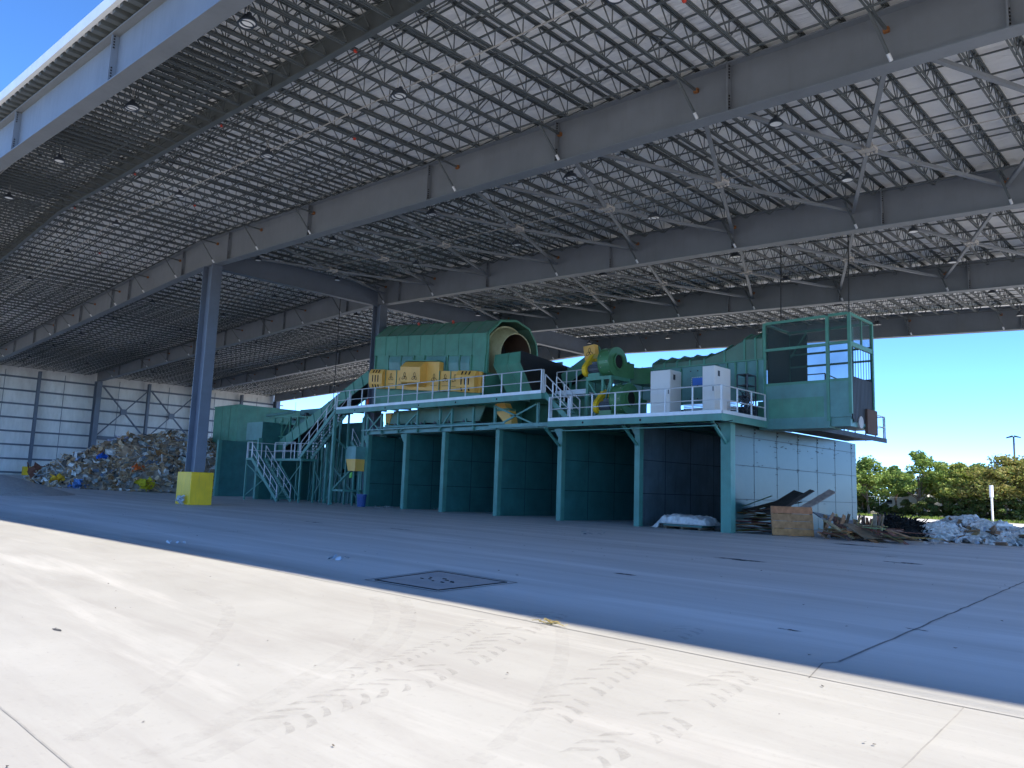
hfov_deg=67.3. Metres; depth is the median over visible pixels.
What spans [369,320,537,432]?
drum screen
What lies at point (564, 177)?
ceiling lamp
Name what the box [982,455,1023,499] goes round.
tree
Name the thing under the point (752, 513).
plank
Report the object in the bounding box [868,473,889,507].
tree
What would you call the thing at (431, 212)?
ceiling lamp
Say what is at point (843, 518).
plank
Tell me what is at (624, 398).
blower
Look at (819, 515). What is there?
grey sheet
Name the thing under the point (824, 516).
plank
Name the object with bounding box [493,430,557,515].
bunker wall
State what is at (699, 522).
wrapped pallet
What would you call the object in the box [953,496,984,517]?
bush
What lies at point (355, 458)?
tipping bin
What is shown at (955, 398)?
sky
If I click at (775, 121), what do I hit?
ceiling lamp
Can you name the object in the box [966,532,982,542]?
film bundle
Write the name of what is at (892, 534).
plank
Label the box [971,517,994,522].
film bundle
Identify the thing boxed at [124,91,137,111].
ceiling lamp
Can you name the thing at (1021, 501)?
bush
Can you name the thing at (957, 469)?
tree
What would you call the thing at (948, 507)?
bush
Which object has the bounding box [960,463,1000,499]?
tree
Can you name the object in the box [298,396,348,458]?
stair
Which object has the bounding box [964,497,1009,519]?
bush
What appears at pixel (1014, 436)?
street lamp
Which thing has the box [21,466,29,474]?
concrete base
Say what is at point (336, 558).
litter
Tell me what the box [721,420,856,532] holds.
bunker wall
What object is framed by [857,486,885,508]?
tree
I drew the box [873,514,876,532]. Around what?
plank
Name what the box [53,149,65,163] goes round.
ceiling lamp
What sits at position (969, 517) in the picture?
film bundle
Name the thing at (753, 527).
plank
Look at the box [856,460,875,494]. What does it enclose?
tree
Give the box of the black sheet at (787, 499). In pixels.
[762,490,802,514]
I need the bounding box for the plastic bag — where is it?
[175,495,184,504]
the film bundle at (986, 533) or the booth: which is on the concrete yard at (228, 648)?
the film bundle at (986, 533)
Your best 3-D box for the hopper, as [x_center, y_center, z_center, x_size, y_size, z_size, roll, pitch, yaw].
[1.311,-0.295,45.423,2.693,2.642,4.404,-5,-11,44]
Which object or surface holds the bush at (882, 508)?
on the grass verge
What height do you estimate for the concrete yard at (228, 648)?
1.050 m
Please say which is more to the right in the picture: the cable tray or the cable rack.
the cable rack
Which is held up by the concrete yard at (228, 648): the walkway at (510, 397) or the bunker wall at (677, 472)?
the bunker wall at (677, 472)
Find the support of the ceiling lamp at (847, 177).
hanging from the steel hall
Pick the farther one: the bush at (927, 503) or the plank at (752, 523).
the bush at (927, 503)
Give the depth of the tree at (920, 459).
82.92 m
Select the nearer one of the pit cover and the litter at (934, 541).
the pit cover
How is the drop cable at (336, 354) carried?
hanging from the steel hall
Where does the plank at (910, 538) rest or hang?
on the plank
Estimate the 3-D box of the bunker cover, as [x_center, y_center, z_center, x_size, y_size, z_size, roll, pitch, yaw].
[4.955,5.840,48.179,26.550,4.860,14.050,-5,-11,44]
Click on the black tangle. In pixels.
(898, 521)
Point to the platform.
(576, 391)
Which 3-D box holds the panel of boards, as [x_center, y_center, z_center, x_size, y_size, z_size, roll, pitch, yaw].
[11.749,5.762,32.266,1.759,1.234,0.290,2,-8,1]
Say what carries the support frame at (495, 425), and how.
on the concrete yard at (228, 648)
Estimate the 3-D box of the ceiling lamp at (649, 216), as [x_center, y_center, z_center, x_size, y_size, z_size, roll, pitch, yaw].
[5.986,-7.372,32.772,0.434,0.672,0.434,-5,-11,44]
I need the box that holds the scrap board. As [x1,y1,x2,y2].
[49,473,64,483]
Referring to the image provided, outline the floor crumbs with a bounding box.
[6,509,1002,766]
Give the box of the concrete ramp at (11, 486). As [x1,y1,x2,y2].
[0,475,74,495]
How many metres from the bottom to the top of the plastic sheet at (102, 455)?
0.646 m
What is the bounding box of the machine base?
[307,422,414,504]
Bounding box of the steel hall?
[0,0,1023,493]
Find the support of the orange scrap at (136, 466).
on the waste heap at (160, 456)
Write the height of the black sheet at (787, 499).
1.141 m
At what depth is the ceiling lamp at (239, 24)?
19.84 m
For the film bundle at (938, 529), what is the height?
0.781 m
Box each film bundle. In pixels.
[918,523,955,541]
[925,531,941,540]
[932,520,961,534]
[939,514,978,521]
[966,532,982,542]
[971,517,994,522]
[971,520,1001,530]
[980,531,991,543]
[991,530,1018,545]
[995,520,1008,523]
[1011,529,1023,545]
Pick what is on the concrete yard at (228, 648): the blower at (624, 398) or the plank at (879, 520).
the plank at (879, 520)
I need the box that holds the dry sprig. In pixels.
[536,618,563,625]
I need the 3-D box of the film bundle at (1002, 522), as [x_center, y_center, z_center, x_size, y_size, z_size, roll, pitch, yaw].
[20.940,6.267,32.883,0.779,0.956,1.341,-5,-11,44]
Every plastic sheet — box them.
[67,479,88,488]
[96,452,107,458]
[107,435,128,440]
[134,477,155,490]
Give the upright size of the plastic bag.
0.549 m
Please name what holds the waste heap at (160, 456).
on the concrete yard at (228, 648)
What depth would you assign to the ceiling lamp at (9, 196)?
36.86 m
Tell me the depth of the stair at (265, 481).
57.00 m
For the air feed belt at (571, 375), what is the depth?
45.06 m
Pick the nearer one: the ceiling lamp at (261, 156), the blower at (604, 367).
the ceiling lamp at (261, 156)
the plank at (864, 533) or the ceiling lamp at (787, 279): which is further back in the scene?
the ceiling lamp at (787, 279)
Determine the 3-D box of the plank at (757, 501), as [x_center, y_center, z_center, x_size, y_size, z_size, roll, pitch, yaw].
[10.552,5.343,34.181,1.931,0.833,0.346,-2,-8,25]
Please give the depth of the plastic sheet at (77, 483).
65.70 m
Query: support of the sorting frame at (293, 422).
on the machine base
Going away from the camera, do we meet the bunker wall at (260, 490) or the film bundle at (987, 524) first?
the film bundle at (987, 524)
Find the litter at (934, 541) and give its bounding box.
[923,540,948,543]
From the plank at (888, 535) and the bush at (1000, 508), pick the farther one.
the bush at (1000, 508)
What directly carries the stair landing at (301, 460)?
on the concrete yard at (228, 648)
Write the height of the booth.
5.200 m
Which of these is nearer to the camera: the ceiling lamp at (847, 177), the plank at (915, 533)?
the ceiling lamp at (847, 177)
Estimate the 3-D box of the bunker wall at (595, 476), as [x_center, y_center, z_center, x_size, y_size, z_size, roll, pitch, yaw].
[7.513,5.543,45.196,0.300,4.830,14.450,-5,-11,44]
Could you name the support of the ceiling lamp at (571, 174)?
hanging from the steel hall
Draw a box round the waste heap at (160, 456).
[23,429,216,492]
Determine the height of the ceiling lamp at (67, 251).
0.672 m
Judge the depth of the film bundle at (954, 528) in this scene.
32.01 m
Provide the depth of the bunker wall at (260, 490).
62.31 m
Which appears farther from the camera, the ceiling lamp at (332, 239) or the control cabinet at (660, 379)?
the ceiling lamp at (332, 239)
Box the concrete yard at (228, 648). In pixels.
[0,474,1023,767]
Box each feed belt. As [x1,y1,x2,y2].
[278,370,368,503]
[336,429,403,472]
[561,346,600,415]
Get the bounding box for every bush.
[857,494,875,513]
[873,503,895,513]
[891,499,917,515]
[910,496,940,516]
[929,496,967,516]
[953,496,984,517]
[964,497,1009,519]
[990,496,1023,519]
[1007,496,1023,520]
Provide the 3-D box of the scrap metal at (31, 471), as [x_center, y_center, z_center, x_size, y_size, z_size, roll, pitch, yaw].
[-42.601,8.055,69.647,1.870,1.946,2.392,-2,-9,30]
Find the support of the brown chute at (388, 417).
attached to the drum belt at (431, 416)
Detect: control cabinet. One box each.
[650,370,680,412]
[703,365,730,410]
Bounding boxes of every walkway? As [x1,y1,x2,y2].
[336,369,555,414]
[544,384,791,446]
[792,415,886,442]
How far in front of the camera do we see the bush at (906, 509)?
83.93 m
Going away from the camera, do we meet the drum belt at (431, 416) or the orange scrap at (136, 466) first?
the drum belt at (431, 416)
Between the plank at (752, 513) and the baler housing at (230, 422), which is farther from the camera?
the baler housing at (230, 422)
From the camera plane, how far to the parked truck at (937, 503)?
87.19 m
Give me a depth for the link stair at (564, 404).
39.64 m
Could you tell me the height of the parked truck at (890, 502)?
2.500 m
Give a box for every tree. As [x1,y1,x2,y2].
[856,455,904,513]
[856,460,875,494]
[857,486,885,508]
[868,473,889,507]
[876,470,916,500]
[880,465,915,505]
[884,450,953,515]
[914,462,962,515]
[931,462,984,509]
[952,453,1023,515]
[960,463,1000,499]
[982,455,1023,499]
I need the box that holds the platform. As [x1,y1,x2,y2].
[555,369,595,417]
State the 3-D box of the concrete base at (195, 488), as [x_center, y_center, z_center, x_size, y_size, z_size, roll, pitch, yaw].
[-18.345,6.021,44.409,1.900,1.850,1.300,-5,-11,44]
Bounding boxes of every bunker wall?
[213,440,324,497]
[253,438,324,499]
[363,435,403,506]
[400,433,441,508]
[438,432,495,511]
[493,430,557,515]
[556,428,634,520]
[634,424,720,525]
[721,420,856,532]
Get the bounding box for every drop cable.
[332,299,340,411]
[780,246,781,320]
[847,235,849,311]
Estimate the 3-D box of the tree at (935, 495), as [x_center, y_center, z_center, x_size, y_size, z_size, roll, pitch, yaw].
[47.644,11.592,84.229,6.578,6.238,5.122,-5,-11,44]
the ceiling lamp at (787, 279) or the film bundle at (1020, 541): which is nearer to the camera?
the film bundle at (1020, 541)
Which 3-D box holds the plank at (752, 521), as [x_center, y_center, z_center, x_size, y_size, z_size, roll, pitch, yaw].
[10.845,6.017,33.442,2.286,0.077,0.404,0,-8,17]
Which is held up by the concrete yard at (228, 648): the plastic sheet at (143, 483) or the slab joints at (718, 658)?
the slab joints at (718, 658)
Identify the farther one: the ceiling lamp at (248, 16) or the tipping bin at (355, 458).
the tipping bin at (355, 458)
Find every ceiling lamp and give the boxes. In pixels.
[4,185,13,199]
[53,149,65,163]
[64,246,71,253]
[112,213,120,225]
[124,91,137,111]
[125,89,139,110]
[174,182,184,197]
[237,6,253,29]
[240,4,256,27]
[254,255,261,261]
[260,140,271,158]
[262,145,273,158]
[329,234,336,241]
[390,76,403,100]
[393,75,407,98]
[428,208,436,215]
[513,239,521,245]
[563,171,573,180]
[566,170,577,179]
[606,0,622,3]
[647,203,656,219]
[650,203,659,219]
[732,252,740,257]
[768,106,782,127]
[783,276,790,281]
[841,171,853,182]
[908,225,918,233]
[947,257,957,263]
[987,290,996,294]
[1016,305,1023,316]
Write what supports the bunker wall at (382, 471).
on the concrete yard at (228, 648)
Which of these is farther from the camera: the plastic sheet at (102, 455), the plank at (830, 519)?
the plastic sheet at (102, 455)
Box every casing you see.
[522,367,607,428]
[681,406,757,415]
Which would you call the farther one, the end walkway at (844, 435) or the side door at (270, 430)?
the side door at (270, 430)
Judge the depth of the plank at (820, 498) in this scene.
33.20 m
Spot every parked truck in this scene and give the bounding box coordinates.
[880,494,928,515]
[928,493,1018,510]
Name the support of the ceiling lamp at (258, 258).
hanging from the steel hall
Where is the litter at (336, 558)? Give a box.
[328,554,349,559]
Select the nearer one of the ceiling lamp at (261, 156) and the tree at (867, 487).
the ceiling lamp at (261, 156)
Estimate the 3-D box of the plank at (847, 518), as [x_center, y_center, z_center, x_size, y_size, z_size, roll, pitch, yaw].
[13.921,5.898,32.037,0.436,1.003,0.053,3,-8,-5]
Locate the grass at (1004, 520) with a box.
[857,512,1023,523]
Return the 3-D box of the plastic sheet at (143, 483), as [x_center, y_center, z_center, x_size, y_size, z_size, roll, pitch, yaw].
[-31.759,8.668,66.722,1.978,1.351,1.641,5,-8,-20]
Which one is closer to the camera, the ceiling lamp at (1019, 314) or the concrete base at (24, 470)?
the ceiling lamp at (1019, 314)
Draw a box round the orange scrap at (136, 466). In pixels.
[131,463,144,471]
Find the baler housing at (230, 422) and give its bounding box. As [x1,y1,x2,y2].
[212,404,299,449]
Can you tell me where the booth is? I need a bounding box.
[759,312,877,435]
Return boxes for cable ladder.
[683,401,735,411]
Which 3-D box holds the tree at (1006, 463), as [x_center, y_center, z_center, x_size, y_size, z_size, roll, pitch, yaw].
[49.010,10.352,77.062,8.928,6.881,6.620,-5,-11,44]
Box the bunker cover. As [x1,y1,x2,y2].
[378,422,848,442]
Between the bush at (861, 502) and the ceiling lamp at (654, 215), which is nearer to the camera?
the ceiling lamp at (654, 215)
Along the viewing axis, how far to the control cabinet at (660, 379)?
36.25 m
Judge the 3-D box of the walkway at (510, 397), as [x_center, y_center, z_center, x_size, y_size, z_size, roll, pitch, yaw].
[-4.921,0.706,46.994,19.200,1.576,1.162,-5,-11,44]
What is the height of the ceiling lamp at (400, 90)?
0.672 m
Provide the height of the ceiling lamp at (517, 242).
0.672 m
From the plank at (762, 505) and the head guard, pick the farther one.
the head guard
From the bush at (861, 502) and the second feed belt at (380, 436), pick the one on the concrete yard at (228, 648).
the second feed belt at (380, 436)
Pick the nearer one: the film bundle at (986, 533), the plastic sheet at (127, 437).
the film bundle at (986, 533)
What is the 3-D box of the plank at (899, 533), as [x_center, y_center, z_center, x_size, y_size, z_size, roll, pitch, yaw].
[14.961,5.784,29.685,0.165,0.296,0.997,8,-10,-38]
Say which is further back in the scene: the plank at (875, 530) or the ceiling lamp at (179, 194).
the ceiling lamp at (179, 194)
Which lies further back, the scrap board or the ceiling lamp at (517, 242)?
the scrap board
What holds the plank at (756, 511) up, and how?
on the plank
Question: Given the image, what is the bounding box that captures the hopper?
[493,351,567,404]
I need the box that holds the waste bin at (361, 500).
[356,494,366,506]
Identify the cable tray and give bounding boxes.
[551,420,732,431]
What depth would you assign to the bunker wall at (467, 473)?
48.02 m
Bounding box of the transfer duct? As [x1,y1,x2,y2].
[614,367,651,402]
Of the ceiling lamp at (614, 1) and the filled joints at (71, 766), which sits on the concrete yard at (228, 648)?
the filled joints at (71, 766)
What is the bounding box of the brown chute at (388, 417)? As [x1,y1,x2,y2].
[385,413,393,424]
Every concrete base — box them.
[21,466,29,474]
[175,472,213,504]
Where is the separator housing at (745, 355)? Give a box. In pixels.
[651,332,763,416]
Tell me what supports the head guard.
attached to the air feed belt at (571, 375)
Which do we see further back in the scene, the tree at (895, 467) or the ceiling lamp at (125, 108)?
the tree at (895, 467)
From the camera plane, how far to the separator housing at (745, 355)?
36.97 m
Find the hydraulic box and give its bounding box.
[246,422,291,440]
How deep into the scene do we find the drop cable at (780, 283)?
36.93 m
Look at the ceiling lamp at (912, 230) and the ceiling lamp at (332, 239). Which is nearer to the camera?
the ceiling lamp at (912, 230)
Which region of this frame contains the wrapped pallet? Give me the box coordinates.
[651,513,720,530]
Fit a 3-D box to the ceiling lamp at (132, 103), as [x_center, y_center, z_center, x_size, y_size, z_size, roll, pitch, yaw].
[-12.540,-9.469,25.471,0.434,0.672,0.434,-5,-11,44]
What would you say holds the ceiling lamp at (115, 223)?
hanging from the steel hall
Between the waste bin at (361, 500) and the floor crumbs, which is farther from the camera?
the waste bin at (361, 500)
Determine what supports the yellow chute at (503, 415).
on the bunker cover
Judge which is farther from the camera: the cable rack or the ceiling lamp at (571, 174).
the cable rack
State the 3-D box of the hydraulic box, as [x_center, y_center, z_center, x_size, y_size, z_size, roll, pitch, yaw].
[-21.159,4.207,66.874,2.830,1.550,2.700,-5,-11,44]
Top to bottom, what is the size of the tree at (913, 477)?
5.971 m
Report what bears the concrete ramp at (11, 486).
on the concrete yard at (228, 648)
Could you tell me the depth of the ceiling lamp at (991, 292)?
40.73 m
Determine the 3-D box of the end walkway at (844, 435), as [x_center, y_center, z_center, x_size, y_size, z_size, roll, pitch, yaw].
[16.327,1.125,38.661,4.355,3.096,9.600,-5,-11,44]
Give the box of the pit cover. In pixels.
[366,570,517,591]
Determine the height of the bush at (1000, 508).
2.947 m
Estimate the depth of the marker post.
71.51 m
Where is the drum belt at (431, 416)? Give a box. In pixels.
[383,405,488,429]
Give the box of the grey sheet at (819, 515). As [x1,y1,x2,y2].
[812,512,860,523]
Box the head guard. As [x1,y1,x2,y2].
[583,344,598,360]
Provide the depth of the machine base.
60.29 m
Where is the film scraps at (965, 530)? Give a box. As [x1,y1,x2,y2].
[919,517,1023,546]
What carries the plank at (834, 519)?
on the concrete yard at (228, 648)
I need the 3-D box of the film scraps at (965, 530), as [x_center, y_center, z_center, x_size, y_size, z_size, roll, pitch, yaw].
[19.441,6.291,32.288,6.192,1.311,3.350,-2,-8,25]
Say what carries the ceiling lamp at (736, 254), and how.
hanging from the steel hall
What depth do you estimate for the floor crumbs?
11.18 m
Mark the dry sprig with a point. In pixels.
(550, 622)
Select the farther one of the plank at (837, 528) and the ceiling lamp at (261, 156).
the plank at (837, 528)
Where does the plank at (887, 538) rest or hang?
on the plank at (864, 533)
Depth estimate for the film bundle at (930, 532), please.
31.95 m
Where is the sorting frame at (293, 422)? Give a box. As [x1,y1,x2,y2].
[266,408,342,460]
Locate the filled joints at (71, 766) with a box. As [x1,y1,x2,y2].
[0,706,964,767]
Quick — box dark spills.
[52,521,925,631]
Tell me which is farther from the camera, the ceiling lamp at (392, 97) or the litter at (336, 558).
the ceiling lamp at (392, 97)
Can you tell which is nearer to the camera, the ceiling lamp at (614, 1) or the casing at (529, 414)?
the ceiling lamp at (614, 1)
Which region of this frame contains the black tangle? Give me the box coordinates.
[850,512,934,540]
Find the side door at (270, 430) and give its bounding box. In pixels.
[262,422,291,439]
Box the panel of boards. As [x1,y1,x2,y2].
[770,506,813,536]
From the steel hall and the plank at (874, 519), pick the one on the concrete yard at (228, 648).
the steel hall
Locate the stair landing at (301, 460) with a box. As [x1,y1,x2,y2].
[243,442,317,502]
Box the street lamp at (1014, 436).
[1006,435,1020,459]
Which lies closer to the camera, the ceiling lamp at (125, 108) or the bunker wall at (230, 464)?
the ceiling lamp at (125, 108)
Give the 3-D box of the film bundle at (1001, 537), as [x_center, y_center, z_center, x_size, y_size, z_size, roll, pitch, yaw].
[20.167,6.262,31.324,1.442,0.591,0.982,7,-9,-34]
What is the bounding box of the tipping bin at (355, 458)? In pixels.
[346,446,364,505]
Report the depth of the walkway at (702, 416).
35.38 m
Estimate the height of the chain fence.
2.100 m
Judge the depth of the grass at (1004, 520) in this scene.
75.08 m
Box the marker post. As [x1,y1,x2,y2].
[989,485,993,520]
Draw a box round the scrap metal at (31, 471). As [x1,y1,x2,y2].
[27,462,44,478]
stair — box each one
[251,445,290,501]
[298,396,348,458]
[351,429,360,445]
[544,374,580,416]
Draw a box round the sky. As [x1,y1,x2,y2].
[0,0,1023,500]
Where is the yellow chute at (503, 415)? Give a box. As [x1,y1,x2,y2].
[495,403,517,423]
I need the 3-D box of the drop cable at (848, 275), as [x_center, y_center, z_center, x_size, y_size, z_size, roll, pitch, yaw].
[15.075,-5.067,34.434,0.107,4.205,0.054,-5,-11,44]
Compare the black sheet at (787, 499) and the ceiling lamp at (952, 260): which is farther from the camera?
the ceiling lamp at (952, 260)
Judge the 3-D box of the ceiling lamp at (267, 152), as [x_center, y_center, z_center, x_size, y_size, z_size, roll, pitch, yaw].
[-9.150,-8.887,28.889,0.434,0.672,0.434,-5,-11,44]
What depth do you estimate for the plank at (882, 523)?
31.57 m
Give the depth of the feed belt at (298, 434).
58.09 m
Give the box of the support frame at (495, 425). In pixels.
[314,402,550,504]
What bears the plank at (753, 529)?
on the plank
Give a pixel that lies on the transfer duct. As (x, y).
(641, 380)
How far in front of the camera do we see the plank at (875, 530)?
30.14 m
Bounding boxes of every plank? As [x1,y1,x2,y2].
[735,520,770,522]
[736,523,767,524]
[737,512,768,514]
[737,526,770,527]
[737,528,770,530]
[740,501,774,511]
[742,495,771,506]
[743,508,769,513]
[786,489,814,506]
[800,489,835,506]
[821,512,834,536]
[823,514,826,529]
[823,519,854,538]
[833,516,836,537]
[837,514,845,537]
[843,523,881,538]
[844,514,850,529]
[861,527,889,534]
[871,535,903,542]
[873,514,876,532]
[877,514,881,529]
[879,514,883,536]
[883,533,902,540]
[887,530,913,538]
[888,532,908,544]
[895,531,934,534]
[895,534,922,541]
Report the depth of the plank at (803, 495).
33.34 m
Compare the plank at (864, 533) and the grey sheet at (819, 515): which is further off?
the grey sheet at (819, 515)
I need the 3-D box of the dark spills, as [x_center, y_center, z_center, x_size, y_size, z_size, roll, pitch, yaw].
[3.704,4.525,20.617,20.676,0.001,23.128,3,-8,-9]
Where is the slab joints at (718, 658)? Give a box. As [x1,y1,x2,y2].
[2,496,1023,718]
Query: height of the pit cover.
0.022 m
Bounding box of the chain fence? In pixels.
[867,496,1015,520]
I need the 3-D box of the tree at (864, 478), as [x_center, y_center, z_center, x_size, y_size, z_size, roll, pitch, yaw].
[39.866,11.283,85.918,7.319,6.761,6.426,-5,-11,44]
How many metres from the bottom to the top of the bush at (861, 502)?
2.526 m
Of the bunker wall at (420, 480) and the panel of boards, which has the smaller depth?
the panel of boards
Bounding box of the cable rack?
[736,373,756,415]
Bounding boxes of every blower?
[582,347,633,415]
[593,383,646,415]
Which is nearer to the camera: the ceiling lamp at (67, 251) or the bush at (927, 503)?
the ceiling lamp at (67, 251)

